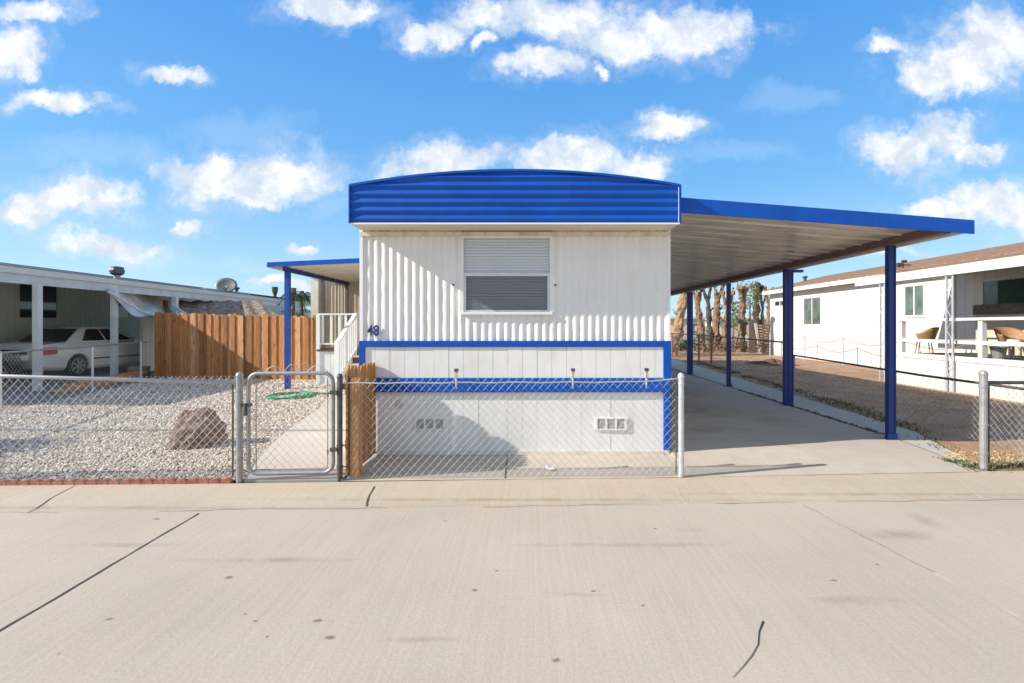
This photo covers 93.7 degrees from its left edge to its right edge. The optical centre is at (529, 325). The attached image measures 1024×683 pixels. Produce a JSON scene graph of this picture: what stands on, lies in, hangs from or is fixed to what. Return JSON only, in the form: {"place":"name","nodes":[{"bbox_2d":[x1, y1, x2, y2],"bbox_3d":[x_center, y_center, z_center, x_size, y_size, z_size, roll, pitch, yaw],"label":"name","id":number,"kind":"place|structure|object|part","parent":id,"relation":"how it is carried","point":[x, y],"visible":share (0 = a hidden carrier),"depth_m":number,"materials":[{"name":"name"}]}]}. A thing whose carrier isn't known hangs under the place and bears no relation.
{"place":"outdoors","nodes":[
{"label":"outdoors","id":0,"kind":"place"},
{"bbox_2d":[1,351,27,382],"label":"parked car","id":1,"kind":"object","parent":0,"point":[20,358],"visible":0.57,"depth_m":12.63,"materials":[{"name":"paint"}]},
{"bbox_2d":[2,363,154,403],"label":"neighbour driveway","id":2,"kind":"structure","parent":0,"point":[22,388],"depth_m":12.75,"materials":[{"name":"grey concrete"}]},
{"bbox_2d":[0,326,139,375],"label":"parked car","id":3,"kind":"object","parent":2,"relation":"on","point":[62,336],"visible":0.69,"depth_m":14.56,"materials":[{"name":"white paint"}]},
{"bbox_3d":[-14.450,0.276,14.465,1.404,0.389,0.520,0,0,0],"label":"rear window","id":4,"kind":"part","parent":3,"relation":"part of","materials":[{"name":"black glass"}]},
{"bbox_3d":[-13.750,0.277,15.045,0.174,0.363,0.769,0,0,0],"label":"side window","id":5,"kind":"part","parent":3,"relation":"part of","materials":[{"name":"black glass"}]},
{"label":"side window","id":6,"kind":"part","parent":3,"relation":"part of","materials":[{"name":"black glass"}]},
{"bbox_2d":[49,370,150,392],"bbox_3d":[-11.057,1.407,12.545,0.624,0.190,3.622,0,0,-11],"label":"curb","id":7,"kind":"object","parent":2,"relation":"on","point":[73,386],"visible":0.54,"depth_m":11.72,"materials":[{"name":"grey concrete"}]},
{"bbox_2d":[127,366,150,377],"bbox_3d":[-11.485,1.349,14.050,0.530,0.335,0.300,0,0,0],"label":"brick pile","id":8,"kind":"object","parent":2,"relation":"on","point":[147,368],"visible":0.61,"depth_m":13.97,"materials":[{"name":"brick"}]},
{"bbox_2d":[0,262,300,390],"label":"mobile home","id":9,"kind":"object","parent":2,"relation":"on","point":[34,301],"visible":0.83,"depth_m":15.28,"materials":[{"name":"green"}]},
{"bbox_2d":[16,284,58,319],"bbox_3d":[-16.185,-0.863,15.811,0.030,1.340,1.348,0,0,0],"label":"window","id":10,"kind":"structure","parent":9,"relation":"in","point":[23,291],"depth_m":15.58,"materials":[{"name":"black glass"}]},
{"bbox_2d":[109,266,124,278],"bbox_3d":[-12.400,-1.571,14.412,0.380,0.440,0.370,0,0,0],"label":"roof vent","id":11,"kind":"object","parent":9,"relation":"on","point":[117,272],"visible":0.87,"depth_m":14.31,"materials":[{"name":"metal"}]},
{"bbox_2d":[118,302,129,318],"bbox_3d":[-16.185,-0.878,19.109,0.030,1.210,0.629,0,0,0],"label":"window","id":12,"kind":"structure","parent":9,"relation":"in","point":[123,313],"depth_m":19.06,"materials":[{"name":"grey glass"}]},
{"bbox_2d":[107,289,167,317],"bbox_3d":[-12.192,-0.750,15.266,1.378,1.116,4.257,0,0,-21],"label":"shade canvas","id":13,"kind":"object","parent":9,"relation":"hanging from","point":[150,304],"visible":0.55,"depth_m":15.11,"materials":[{"name":"white fabric"}]},
{"bbox_2d":[107,290,154,316],"bbox_3d":[-11.239,-0.588,13.886,0.290,0.763,1.834,0,0,5],"label":"awning pole","id":14,"kind":"object","parent":13,"relation":"attached to","point":[125,301],"visible":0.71,"depth_m":13.47,"materials":[{"name":"white metal"}]},
{"bbox_2d":[200,287,249,298],"bbox_3d":[-12.600,-1.425,19.962,0.320,0.526,2.900,0,0,0],"label":"roof duct","id":15,"kind":"object","parent":9,"relation":"on","point":[236,290],"visible":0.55,"depth_m":20.20,"materials":[{"name":"metal"}]},
{"bbox_2d":[215,278,236,291],"bbox_3d":[-12.526,-1.556,19.855,0.887,0.924,0.628,0,0,34],"label":"satellite dish","id":16,"kind":"object","parent":9,"relation":"on","point":[228,284],"visible":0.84,"depth_m":19.95,"materials":[{"name":"grey metal"}]},
{"bbox_2d":[140,290,276,370],"bbox_3d":[-11.183,0.093,18.600,3.842,2.868,6.800,0,0,0],"label":"lean to","id":17,"kind":"object","parent":2,"relation":"on","point":[216,307],"visible":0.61,"depth_m":17.16,"materials":[{"name":"green"}]},
{"bbox_2d":[277,288,309,316],"bbox_3d":[-14.714,-0.413,29.952,1.989,3.924,1.610,0,0,0],"label":"palm tree","id":18,"kind":"object","parent":2,"relation":"on","point":[293,291],"visible":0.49,"depth_m":29.90,"materials":[{"name":"brown plant"}]},
{"bbox_2d":[291,291,310,315],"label":"palm tree","id":19,"kind":"object","parent":2,"relation":"on","point":[302,295],"visible":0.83,"depth_m":29.62,"materials":[{"name":"green plant"}]},
{"bbox_2d":[0,376,345,480],"bbox_3d":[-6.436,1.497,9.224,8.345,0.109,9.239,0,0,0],"label":"gravel","id":20,"kind":"structure","parent":0,"point":[132,400],"depth_m":6.96,"materials":[{"name":"grey gravel"}]},
{"bbox_2d":[0,341,147,413],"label":"side fence","id":21,"kind":"object","parent":20,"relation":"on","point":[92,356],"visible":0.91,"depth_m":10.31,"materials":[{"name":"metal"}]},
{"bbox_2d":[0,372,243,482],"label":"chain link fence","id":22,"kind":"object","parent":20,"relation":"on","point":[239,397],"visible":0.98,"depth_m":4.63,"materials":[{"name":"metal"}]},
{"bbox_2d":[167,407,228,449],"bbox_3d":[-4.189,1.320,6.050,0.613,0.546,0.545,0,0,0],"label":"boulder","id":23,"kind":"object","parent":20,"relation":"on","point":[206,425],"visible":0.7,"depth_m":5.93,"materials":[{"name":"brown stone"}]},
{"bbox_2d":[155,311,315,379],"bbox_3d":[-8.602,0.542,13.719,5.364,1.930,1.303,0,0,21],"label":"wood fence","id":24,"kind":"object","parent":20,"relation":"on","point":[194,345],"visible":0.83,"depth_m":13.57,"materials":[{"name":"brown wood"}]},
{"bbox_2d":[265,391,336,398],"bbox_3d":[-4.847,1.462,10.172,1.353,0.075,1.023,0,0,0],"label":"garden hose","id":25,"kind":"object","parent":20,"relation":"on","point":[308,393],"visible":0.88,"depth_m":10.14,"materials":[{"name":"green rubber"}]},
{"bbox_2d":[267,258,358,389],"bbox_3d":[-4.072,-0.081,14.395,4.115,3.177,6.430,0,0,0],"label":"patio cover","id":26,"kind":"object","parent":20,"relation":"on","point":[343,271],"visible":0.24,"depth_m":11.38,"materials":[{"name":"blue metal"}]},
{"bbox_2d":[311,277,358,365],"bbox_3d":[-4.500,-0.058,18.575,4.900,3.110,6.950,0,0,0],"label":"patio room","id":27,"kind":"object","parent":20,"relation":"on","point":[329,297],"visible":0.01,"depth_m":15.20,"materials":[{"name":"beige metal"}]},
{"bbox_2d":[316,313,358,390],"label":"porch deck","id":28,"kind":"structure","parent":20,"relation":"on","point":[341,355],"depth_m":12.26,"materials":[{"name":"white paint"}]},
{"bbox_2d":[244,395,346,482],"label":"front walk","id":29,"kind":"structure","parent":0,"point":[307,440],"depth_m":5.69,"materials":[{"name":"concrete"}]},
{"bbox_2d":[0,499,1023,682],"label":"road","id":30,"kind":"structure","parent":0,"point":[668,593],"depth_m":2.77,"materials":[{"name":"concrete"}]},
{"bbox_2d":[0,513,198,630],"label":"concrete joint","id":31,"kind":"object","parent":30,"relation":"on","point":[88,578],"visible":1,"depth_m":2.90,"materials":[{"name":"grey concrete"}]},
{"bbox_2d":[184,507,381,510],"bbox_3d":[-2.155,1.545,4.053,1.890,0.002,0.042,0,0,-2],"label":"concrete joint","id":32,"kind":"object","parent":30,"relation":"on","point":[286,508],"visible":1,"depth_m":4.06,"materials":[{"name":"grey concrete"}]},
{"bbox_2d":[507,504,606,506],"bbox_3d":[0.247,1.545,4.132,1.296,0.002,0.031,0,0,-3],"label":"concrete joint","id":33,"kind":"object","parent":30,"relation":"on","point":[565,505],"visible":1,"depth_m":4.13,"materials":[{"name":"grey concrete"}]},
{"bbox_2d":[733,621,763,676],"bbox_3d":[1.065,1.544,2.301,0.032,0.007,0.515,0,0,39],"label":"crack","id":34,"kind":"object","parent":30,"relation":"on","point":[755,648],"visible":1,"depth_m":2.29,"materials":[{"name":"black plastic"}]},
{"bbox_2d":[803,505,933,571],"bbox_3d":[2.442,1.542,3.570,0.016,0.001,1.136,0,0,-9],"label":"concrete joint","id":35,"kind":"object","parent":30,"relation":"on","point":[872,540],"visible":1,"depth_m":3.43,"materials":[{"name":"grey concrete"}]},
{"bbox_2d":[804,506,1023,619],"bbox_3d":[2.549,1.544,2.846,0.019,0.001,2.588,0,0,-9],"label":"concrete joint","id":36,"kind":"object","parent":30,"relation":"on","point":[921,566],"visible":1,"depth_m":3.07,"materials":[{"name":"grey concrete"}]},
{"bbox_2d":[0,470,1023,512],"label":"pavement","id":37,"kind":"structure","parent":0,"point":[985,485],"depth_m":4.43,"materials":[{"name":"concrete"}]},
{"bbox_2d":[27,485,74,512],"bbox_3d":[-4.252,1.531,4.259,0.032,0.033,0.615,0,0,-16],"label":"concrete joint","id":38,"kind":"object","parent":37,"relation":"on","point":[48,499],"visible":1,"depth_m":4.22,"materials":[{"name":"grey concrete"}]},
{"bbox_2d":[0,477,232,485],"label":"garden edging","id":39,"kind":"object","parent":37,"relation":"on","point":[129,481],"visible":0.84,"depth_m":4.60,"materials":[{"name":"red brick"}]},
{"bbox_2d":[366,486,374,505],"bbox_3d":[-1.449,1.535,4.335,0.030,0.026,0.444,0,0,-9],"label":"concrete joint","id":40,"kind":"object","parent":37,"relation":"on","point":[369,496],"visible":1,"depth_m":4.33,"materials":[{"name":"grey concrete"}]},
{"bbox_2d":[377,471,977,480],"bbox_3d":[1.409,1.514,4.818,6.508,0.002,0.053,0,0,-3],"label":"concrete joint","id":41,"kind":"object","parent":37,"relation":"on","point":[652,477],"visible":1,"depth_m":4.80,"materials":[{"name":"grey concrete"}]},
{"bbox_2d":[0,0,1023,317],"label":"sky","id":42,"kind":"structure","parent":0,"point":[196,143],"materials":[{"name":"blue"}]},
{"bbox_2d":[343,454,694,480],"bbox_3d":[-0.090,1.517,5.196,3.500,0.001,1.009,0,0,0],"label":"front apron","id":43,"kind":"object","parent":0,"point":[454,464],"visible":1,"depth_m":5.15,"materials":[{"name":"concrete"}]},
{"bbox_2d":[345,362,375,477],"bbox_3d":[-1.795,0.963,5.228,0.180,1.108,0.876,0,0,0],"label":"picket fence","id":44,"kind":"object","parent":43,"relation":"on","point":[364,372],"visible":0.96,"depth_m":4.86,"materials":[{"name":"brown wood"}]},
{"bbox_2d":[336,368,683,481],"bbox_3d":[-0.174,0.986,4.778,3.456,1.122,0.069,0,0,-2],"label":"chain link fence","id":45,"kind":"object","parent":43,"relation":"on","point":[340,445],"visible":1,"depth_m":4.79,"materials":[{"name":"metal"}]},
{"bbox_2d":[240,362,336,475],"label":"chain link gate","id":46,"kind":"structure","parent":45,"relation":"attached to","point":[247,405],"depth_m":4.69,"materials":[{"name":"metal"}]},
{"bbox_2d":[233,343,1021,482],"bbox_3d":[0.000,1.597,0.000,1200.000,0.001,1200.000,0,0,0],"label":"ground","id":47,"kind":"structure","parent":0,"point":[610,478],"depth_m":5.09,"materials":[{"name":"grey concrete"}]},
{"bbox_2d":[272,287,277,296],"bbox_3d":[-19.125,-0.688,36.007,0.439,4.474,0.433,0,0,0],"label":"roof vent","id":48,"kind":"object","parent":47,"relation":"on","point":[274,290],"visible":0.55,"depth_m":35.88,"materials":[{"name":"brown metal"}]},
{"bbox_2d":[282,306,309,316],"bbox_3d":[-15.032,0.140,31.056,1.788,2.815,1.780,0,0,0],"label":"shrub","id":49,"kind":"object","parent":47,"relation":"on","point":[297,314],"visible":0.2,"depth_m":30.97,"materials":[{"name":"green plant"}]},
{"bbox_2d":[303,310,310,316],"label":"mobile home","id":50,"kind":"object","parent":47,"relation":"on","point":[309,315],"depth_m":43.29,"materials":[{"name":"grey"}]},
{"bbox_2d":[348,169,680,454],"bbox_3d":[-0.173,-0.102,14.021,3.680,3.259,17.492,0,0,0],"label":"mobile home","id":51,"kind":"object","parent":47,"relation":"on","point":[521,275],"visible":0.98,"depth_m":5.67,"materials":[{"name":"white metal"}]},
{"bbox_2d":[459,236,553,314],"bbox_3d":[-0.275,-0.601,5.677,1.120,0.935,0.080,0,0,0],"label":"window","id":52,"kind":"structure","parent":51,"relation":"in","point":[466,267],"depth_m":5.71,"materials":[{"name":"white glass"}]},
{"bbox_2d":[705,318,766,342],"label":"mobile home","id":53,"kind":"object","parent":47,"relation":"on","point":[747,321],"visible":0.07,"depth_m":44.00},
{"bbox_2d":[731,280,769,321],"bbox_3d":[14.027,-0.798,30.776,2.615,4.689,2.037,0,0,-20],"label":"tree","id":54,"kind":"object","parent":47,"relation":"on","point":[753,298],"visible":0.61,"depth_m":30.79,"materials":[{"name":"green plant"}]},
{"bbox_2d":[750,282,764,348],"bbox_3d":[15.276,-0.742,32.334,0.866,4.709,0.875,0,0,-45],"label":"pollarded tree","id":55,"kind":"object","parent":47,"relation":"on","point":[761,288],"visible":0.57,"depth_m":32.15,"materials":[{"name":"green plant"}]},
{"bbox_2d":[759,289,766,348],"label":"pollarded tree","id":56,"kind":"object","parent":47,"relation":"on","point":[762,315],"visible":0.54,"depth_m":32.21,"materials":[{"name":"brown plant"}]},
{"bbox_2d":[763,286,774,348],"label":"pollarded tree","id":57,"kind":"object","parent":47,"relation":"on","point":[768,311],"visible":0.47,"depth_m":33.66,"materials":[{"name":"brown plant"}]},
{"bbox_2d":[670,369,973,477],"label":"driveway","id":58,"kind":"structure","parent":0,"point":[727,425],"depth_m":6.07,"materials":[{"name":"concrete"}]},
{"bbox_2d":[728,386,884,434],"bbox_3d":[4.840,1.478,9.240,0.058,0.001,5.499,0,0,0],"label":"concrete joint","id":59,"kind":"object","parent":58,"relation":"on","point":[819,414],"visible":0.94,"depth_m":7.67,"materials":[{"name":"grey concrete"}]},
{"bbox_2d":[739,390,883,433],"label":"joint weeds","id":60,"kind":"object","parent":58,"relation":"on","point":[828,416],"visible":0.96,"depth_m":8.17,"materials":[{"name":"green plant"}]},
{"bbox_2d":[670,197,974,439],"bbox_3d":[3.384,0.015,12.785,3.432,2.945,14.710,0,0,0],"label":"carport","id":61,"kind":"object","parent":58,"relation":"on","point":[714,243],"visible":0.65,"depth_m":6.61,"materials":[{"name":"blue paint"}]},
{"bbox_2d":[671,358,980,470],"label":"side path","id":62,"kind":"structure","parent":0,"point":[799,402],"depth_m":8.65,"materials":[{"name":"concrete"}]},
{"bbox_2d":[672,347,1023,470],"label":"yard","id":63,"kind":"structure","parent":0,"point":[937,433],"depth_m":9.74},
{"bbox_2d":[670,293,686,356],"bbox_3d":[7.573,-0.926,23.967,1.639,5.211,0.771,0,0,0],"label":"pollarded tree","id":64,"kind":"object","parent":63,"relation":"on","point":[678,325],"visible":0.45,"depth_m":23.82,"materials":[{"name":"brown plant"}]},
{"bbox_2d":[670,317,705,342],"bbox_3d":[11.875,0.402,42.475,6.017,2.290,5.650,0,0,0],"label":"mobile home","id":65,"kind":"object","parent":63,"relation":"on","point":[672,319],"visible":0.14,"depth_m":40.00,"materials":[{"name":"white metal"}]},
{"bbox_2d":[679,331,704,350],"bbox_3d":[8.516,0.823,25.533,1.744,1.144,2.223,0,0,0],"label":"bush","id":66,"kind":"object","parent":63,"relation":"on","point":[681,341],"visible":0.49,"depth_m":25.42,"materials":[{"name":"green plant"}]},
{"bbox_2d":[692,289,708,352],"bbox_3d":[9.726,-0.449,27.596,0.980,4.160,0.741,0,0,0],"label":"pollarded tree","id":67,"kind":"object","parent":63,"relation":"on","point":[697,296],"visible":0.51,"depth_m":27.39,"materials":[{"name":"brown plant"}]},
{"bbox_2d":[703,287,714,351],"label":"pollarded tree","id":68,"kind":"object","parent":63,"relation":"on","point":[708,308],"visible":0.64,"depth_m":28.47,"materials":[{"name":"brown plant"}]},
{"bbox_2d":[693,332,737,352],"bbox_3d":[9.739,0.876,25.279,2.072,1.177,2.174,0,0,37],"label":"bush","id":69,"kind":"object","parent":63,"relation":"on","point":[720,346],"visible":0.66,"depth_m":25.28,"materials":[{"name":"green plant"}]},
{"bbox_2d":[670,325,765,346],"bbox_3d":[10.900,0.731,34.630,12.800,1.632,0.060,0,0,0],"label":"board fence","id":70,"kind":"object","parent":63,"relation":"on","point":[696,327],"visible":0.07,"depth_m":34.60,"materials":[{"name":"brown wood"}]},
{"bbox_2d":[713,284,725,350],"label":"pollarded tree","id":71,"kind":"object","parent":63,"relation":"on","point":[717,308],"visible":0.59,"depth_m":29.56,"materials":[{"name":"brown plant"}]},
{"bbox_2d":[715,288,735,351],"bbox_3d":[11.631,-0.341,28.570,1.343,3.906,0.451,0,0,0],"label":"pollarded tree","id":72,"kind":"object","parent":63,"relation":"on","point":[722,293],"visible":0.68,"depth_m":28.49,"materials":[{"name":"brown plant"}]},
{"bbox_2d":[670,333,782,388],"bbox_3d":[6.533,0.938,18.974,0.275,1.218,16.074,0,0,4],"label":"side fence","id":73,"kind":"object","parent":63,"relation":"on","point":[699,350],"visible":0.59,"depth_m":15.85,"materials":[{"name":"grey metal"}]},
{"bbox_2d":[721,297,738,348],"bbox_3d":[13.007,-0.268,30.611,1.543,3.629,2.481,0,0,32],"label":"tree","id":74,"kind":"object","parent":63,"relation":"on","point":[733,320],"visible":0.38,"depth_m":30.83,"materials":[{"name":"green plant"}]},
{"bbox_2d":[731,284,759,351],"bbox_3d":[12.940,-0.449,29.467,2.710,4.200,1.532,0,0,-43],"label":"pollarded tree","id":75,"kind":"object","parent":63,"relation":"on","point":[741,329],"visible":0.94,"depth_m":28.42,"materials":[{"name":"brown plant"}]},
{"bbox_2d":[731,333,767,353],"bbox_3d":[11.557,0.922,25.506,2.615,1.099,1.437,0,0,-15],"label":"bush","id":76,"kind":"object","parent":63,"relation":"on","point":[755,346],"visible":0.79,"depth_m":25.28,"materials":[{"name":"green plant"}]},
{"bbox_2d":[749,322,757,352],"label":"shed panel","id":77,"kind":"structure","parent":63,"relation":"on","point":[752,329],"depth_m":27.00,"materials":[{"name":"brown wood"}]},
{"bbox_2d":[754,323,760,353],"bbox_3d":[12.581,0.697,26.500,0.121,1.719,0.396,0,0,-44],"label":"plank","id":78,"kind":"object","parent":63,"relation":"on","point":[756,331],"visible":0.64,"depth_m":26.52,"materials":[{"name":"beige wood"}]},
{"bbox_2d":[756,325,768,353],"bbox_3d":[12.879,0.727,26.550,0.378,1.580,0.700,0,0,0],"label":"pallet stack","id":79,"kind":"object","parent":63,"relation":"on","point":[763,338],"visible":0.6,"depth_m":26.20,"materials":[{"name":"brown wood"}]},
{"bbox_2d":[745,358,799,365],"bbox_3d":[9.629,1.399,19.099,1.989,0.236,2.387,0,0,0],"label":"dirt heap","id":80,"kind":"object","parent":63,"relation":"on","point":[771,361],"visible":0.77,"depth_m":18.82,"materials":[{"name":"soil"}]},
{"bbox_2d":[693,360,959,451],"bbox_3d":[6.369,1.486,13.259,1.074,0.052,15.304,0,0,7],"label":"grass edge","id":81,"kind":"object","parent":63,"relation":"on","point":[867,411],"depth_m":8.78,"materials":[{"name":"green plant"}]},
{"bbox_2d":[674,356,1023,462],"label":"dirt clods","id":82,"kind":"object","parent":63,"relation":"on","point":[941,403],"visible":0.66,"depth_m":9.86,"materials":[{"name":"brown soil"}]},
{"bbox_2d":[769,335,969,364],"bbox_3d":[12.000,0.972,18.511,0.043,1.090,11.028,0,0,0],"label":"wire fence","id":83,"kind":"object","parent":63,"relation":"on","point":[842,338],"visible":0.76,"depth_m":18.40,"materials":[{"name":"grey metal"}]},
{"bbox_2d":[879,283,884,381],"bbox_3d":[9.660,0.162,13.150,0.030,2.710,0.206,0,0,0],"label":"lattice post","id":84,"kind":"object","parent":63,"relation":"on","point":[880,327],"visible":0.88,"depth_m":13.22,"materials":[{"name":"white metal"}]},
{"bbox_2d":[762,242,1023,369],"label":"mobile home","id":85,"kind":"object","parent":63,"relation":"on","point":[830,308],"visible":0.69,"depth_m":17.42,"materials":[{"name":"white"}]},
{"bbox_2d":[774,300,782,306],"bbox_3d":[12.635,-1.143,24.249,0.030,0.320,1.068,0,0,0],"label":"window","id":86,"kind":"structure","parent":85,"relation":"in","point":[778,303],"depth_m":24.40,"materials":[{"name":"white glass"}]},
{"bbox_2d":[803,295,821,325],"bbox_3d":[12.635,-0.663,21.493,0.030,1.320,1.394,0,0,0],"label":"window","id":87,"kind":"structure","parent":85,"relation":"in","point":[812,306],"depth_m":21.47,"materials":[{"name":"white glass"}]},
{"bbox_2d":[896,260,910,270],"bbox_3d":[12.915,-2.086,16.601,0.470,0.390,0.100,0,0,0],"label":"roof cooler bracket","id":88,"kind":"object","parent":85,"relation":"on","point":[902,264],"visible":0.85,"depth_m":16.57,"materials":[{"name":"brown metal"}]},
{"bbox_2d":[903,283,925,317],"bbox_3d":[12.635,-0.833,15.780,0.030,1.100,0.878,0,0,0],"label":"window","id":89,"kind":"structure","parent":85,"relation":"in","point":[914,295],"depth_m":15.75,"materials":[{"name":"white glass"}]},
{"bbox_2d":[980,275,1023,304],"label":"window","id":90,"kind":"structure","parent":85,"relation":"in","point":[989,286],"depth_m":13.16,"materials":[{"name":"grey glass"}]},
{"bbox_2d":[794,355,1023,448],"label":"side fence","id":91,"kind":"object","parent":63,"relation":"on","point":[946,378],"visible":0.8,"depth_m":7.17,"materials":[{"name":"metal"}]},
{"bbox_2d":[855,255,1023,402],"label":"covered porch","id":92,"kind":"object","parent":63,"relation":"on","point":[968,366],"visible":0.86,"depth_m":10.81,"materials":[{"name":"white wood"}]},
{"bbox_2d":[915,327,939,353],"bbox_3d":[10.104,0.369,12.273,0.590,0.682,0.594,0,0,0],"label":"wicker chair","id":93,"kind":"object","parent":92,"relation":"on","point":[930,333],"visible":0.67,"depth_m":12.07,"materials":[{"name":"wicker"}]},
{"bbox_2d":[973,303,1023,355],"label":"cabinet","id":94,"kind":"object","parent":92,"relation":"on","point":[1002,310],"visible":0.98,"depth_m":11.92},
{"bbox_2d":[989,346,1007,358],"bbox_3d":[10.100,0.572,10.350,0.300,0.270,0.292,0,0,0],"label":"flower pot","id":95,"kind":"object","parent":92,"relation":"on","point":[998,352],"visible":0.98,"depth_m":10.26,"materials":[{"name":"metal"}]},
{"bbox_2d":[987,337,1016,357],"bbox_3d":[10.875,0.487,10.850,0.650,0.440,0.700,0,0,0],"label":"patio table","id":96,"kind":"object","parent":92,"relation":"on","point":[1009,348],"visible":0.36,"depth_m":11.06,"materials":[{"name":"white plastic"}]},
{"bbox_2d":[993,327,1023,358],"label":"wicker chair","id":97,"kind":"object","parent":92,"relation":"on","point":[1003,334],"visible":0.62,"depth_m":10.53,"materials":[{"name":"wicker"}]},
{"bbox_2d":[945,275,953,391],"bbox_3d":[9.660,0.162,11.050,0.030,2.710,0.206,0,0,0],"label":"lattice post","id":98,"kind":"object","parent":63,"relation":"on","point":[947,327],"visible":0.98,"depth_m":11.12,"materials":[{"name":"white metal"}]},
{"bbox_2d":[933,457,1023,471],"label":"weeds","id":99,"kind":"object","parent":63,"relation":"on","point":[1010,465],"visible":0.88,"depth_m":5.17,"materials":[{"name":"green plant"}]},
{"bbox_2d":[938,449,1023,467],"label":"dry grass","id":100,"kind":"structure","parent":63,"relation":"on","point":[960,454],"depth_m":5.54,"materials":[{"name":"plant"}]},
{"bbox_2d":[978,370,1023,470],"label":"chain link fence","id":101,"kind":"object","parent":63,"relation":"on","point":[984,424],"visible":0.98,"depth_m":5.04,"materials":[{"name":"metal"}]}
]}

